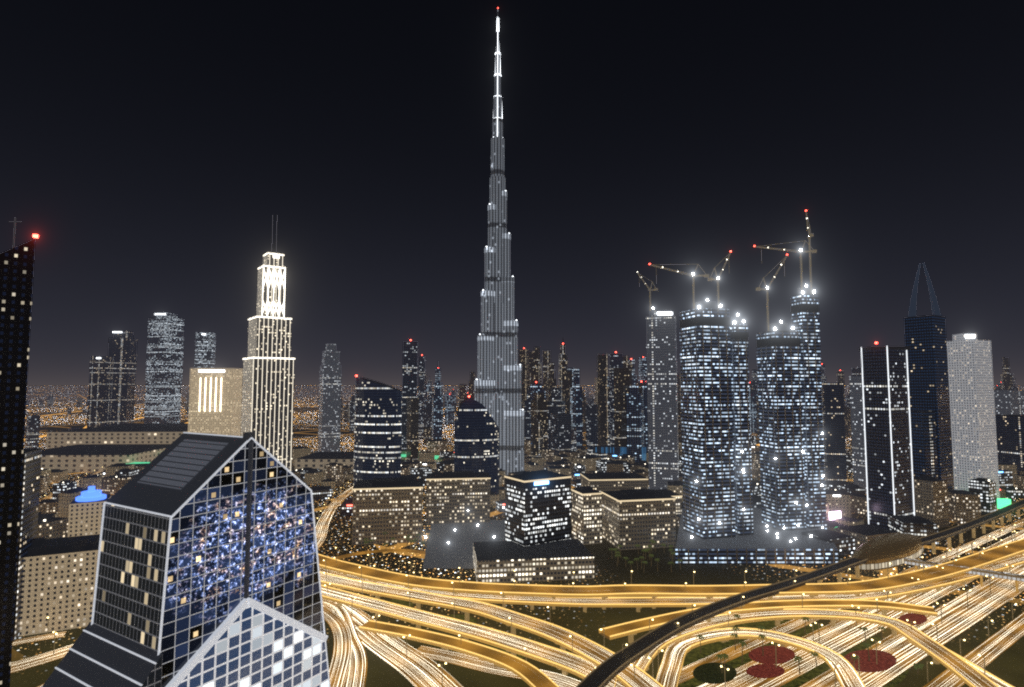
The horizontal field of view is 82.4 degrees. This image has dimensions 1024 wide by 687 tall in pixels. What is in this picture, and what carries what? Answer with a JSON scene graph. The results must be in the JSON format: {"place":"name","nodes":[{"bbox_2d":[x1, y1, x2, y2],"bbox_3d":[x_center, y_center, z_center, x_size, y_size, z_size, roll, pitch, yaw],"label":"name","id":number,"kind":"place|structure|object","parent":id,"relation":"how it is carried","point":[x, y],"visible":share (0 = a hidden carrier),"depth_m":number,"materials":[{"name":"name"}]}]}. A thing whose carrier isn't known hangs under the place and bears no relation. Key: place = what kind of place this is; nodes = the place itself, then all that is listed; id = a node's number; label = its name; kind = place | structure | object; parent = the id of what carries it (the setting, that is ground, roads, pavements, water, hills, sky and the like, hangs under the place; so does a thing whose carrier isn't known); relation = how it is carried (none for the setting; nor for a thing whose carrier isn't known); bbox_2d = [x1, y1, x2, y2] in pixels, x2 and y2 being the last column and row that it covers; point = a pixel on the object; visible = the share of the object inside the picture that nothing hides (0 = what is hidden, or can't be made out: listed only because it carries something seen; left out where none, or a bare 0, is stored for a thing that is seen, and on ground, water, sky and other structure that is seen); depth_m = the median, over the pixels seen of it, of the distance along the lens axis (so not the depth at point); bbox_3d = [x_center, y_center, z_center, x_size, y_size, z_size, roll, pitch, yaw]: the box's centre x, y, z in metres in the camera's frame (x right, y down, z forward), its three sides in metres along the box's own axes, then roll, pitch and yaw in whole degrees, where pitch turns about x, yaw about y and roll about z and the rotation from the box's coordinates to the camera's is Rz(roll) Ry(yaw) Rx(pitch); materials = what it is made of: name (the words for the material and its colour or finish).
{"place":"outdoors","nodes":[
{"label":"outdoors","id":0,"kind":"place"},
{"bbox_2d":[0,217,38,686],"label":"edge tower","id":1,"kind":"structure","parent":0,"point":[16,275],"depth_m":273.21,"materials":[{"name":"grey glass"}]},
{"bbox_2d":[0,0,1023,385],"label":"sky","id":2,"kind":"structure","parent":0,"point":[151,149],"materials":[{"name":"black"}]},
{"bbox_2d":[10,386,1023,686],"bbox_3d":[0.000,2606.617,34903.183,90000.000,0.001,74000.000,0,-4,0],"label":"ground","id":3,"kind":"structure","parent":0,"point":[610,570],"depth_m":500.10,"materials":[{"name":"brown"}]},
{"bbox_2d":[12,448,110,641],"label":"buildings","id":4,"kind":"structure","parent":3,"relation":"on","point":[55,579],"depth_m":391.23,"materials":[{"name":"grey concrete"}]},
{"bbox_2d":[42,432,329,686],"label":"glass office building","id":5,"kind":"structure","parent":3,"relation":"on","point":[207,572],"depth_m":206.72,"materials":[{"name":"blue glass"}]},
{"bbox_2d":[41,368,353,471],"bbox_3d":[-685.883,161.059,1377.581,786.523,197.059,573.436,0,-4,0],"label":"mall building","id":6,"kind":"structure","parent":3,"relation":"on","point":[215,398],"depth_m":1224.78,"materials":[{"name":"grey concrete"}]},
{"bbox_2d":[87,313,341,451],"bbox_3d":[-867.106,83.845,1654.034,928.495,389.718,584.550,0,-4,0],"label":"high-rise towers","id":7,"kind":"structure","parent":3,"relation":"on","point":[111,392],"depth_m":1838.21,"materials":[{"name":"grey glass"}]},
{"bbox_2d":[240,215,294,471],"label":"crown tower","id":8,"kind":"structure","parent":3,"relation":"on","point":[267,404],"depth_m":772.40,"materials":[{"name":"grey concrete"}]},
{"bbox_2d":[353,375,401,486],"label":"sail tower","id":9,"kind":"structure","parent":3,"relation":"on","point":[377,427],"depth_m":801.45,"materials":[{"name":"grey"}]},
{"bbox_2d":[454,396,498,493],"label":"sail tower","id":10,"kind":"structure","parent":3,"relation":"on","point":[476,438],"depth_m":813.52,"materials":[{"name":"grey"}]},
{"bbox_2d":[129,445,840,519],"bbox_3d":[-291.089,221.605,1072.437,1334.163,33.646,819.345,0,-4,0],"label":"low-rise buildings","id":11,"kind":"structure","parent":3,"relation":"on","point":[833,515],"depth_m":1208.13,"materials":[{"name":"white"}]},
{"bbox_2d":[474,7,523,475],"bbox_3d":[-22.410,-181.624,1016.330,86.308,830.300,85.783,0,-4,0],"label":"tallest skyscraper","id":12,"kind":"structure","parent":3,"relation":"on","point":[498,389],"depth_m":979.18,"materials":[{"name":"grey"}]},
{"bbox_2d":[352,470,681,582],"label":"low-rise buildings","id":13,"kind":"structure","parent":3,"relation":"on","point":[528,539],"depth_m":590.83,"materials":[{"name":"grey concrete"}]},
{"bbox_2d":[11,472,1023,686],"bbox_3d":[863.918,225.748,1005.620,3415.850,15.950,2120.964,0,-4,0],"label":"roads and viaducts","id":14,"kind":"structure","parent":3,"relation":"on","point":[355,628],"depth_m":385.02,"materials":[{"name":"yellow"}]},
{"bbox_2d":[47,469,1023,686],"bbox_3d":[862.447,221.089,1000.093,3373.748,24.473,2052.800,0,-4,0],"label":"street lamps","id":15,"kind":"object","parent":14,"relation":"on","point":[694,605],"visible":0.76,"depth_m":392.53,"materials":[{"name":"grey metal"}]},
{"bbox_2d":[25,340,1017,461],"bbox_3d":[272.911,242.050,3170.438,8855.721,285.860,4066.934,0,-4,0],"label":"distant buildings","id":16,"kind":"structure","parent":3,"relation":"on","point":[566,413],"depth_m":1405.24,"materials":[{"name":"grey"}]},
{"bbox_2d":[37,436,1023,556],"bbox_3d":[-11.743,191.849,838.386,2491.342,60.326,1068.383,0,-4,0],"label":"buildings","id":17,"kind":"structure","parent":3,"relation":"on","point":[938,503],"depth_m":809.83,"materials":[{"name":"grey"}]},
{"bbox_2d":[364,532,923,673],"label":"palm trees","id":18,"kind":"object","parent":3,"relation":"on","point":[919,665],"visible":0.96,"depth_m":374.80,"materials":[{"name":"green plant"}]},
{"bbox_2d":[386,599,926,686],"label":"landscaped beds","id":19,"kind":"object","parent":3,"relation":"on","point":[710,673],"visible":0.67,"depth_m":347.25,"materials":[{"name":"plant"}]},
{"bbox_2d":[332,509,1023,675],"bbox_3d":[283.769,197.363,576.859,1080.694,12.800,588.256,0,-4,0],"label":"viaduct columns","id":20,"kind":"structure","parent":3,"relation":"on","point":[770,598],"depth_m":423.67,"materials":[{"name":"beige concrete"}]},
{"bbox_2d":[637,210,837,563],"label":"towers under construction","id":21,"kind":"structure","parent":3,"relation":"on","point":[723,520],"depth_m":592.26,"materials":[{"name":"grey concrete"}]},
{"bbox_2d":[852,533,1023,591],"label":"metro station","id":22,"kind":"object","parent":3,"relation":"on","point":[893,549],"visible":0.87,"depth_m":504.26,"materials":[{"name":"brown"}]},
{"bbox_2d":[646,262,1023,528],"bbox_3d":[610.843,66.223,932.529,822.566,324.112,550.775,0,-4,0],"label":"skyscrapers","id":23,"kind":"structure","parent":0,"point":[927,399],"depth_m":782.02,"materials":[{"name":"grey glass"}]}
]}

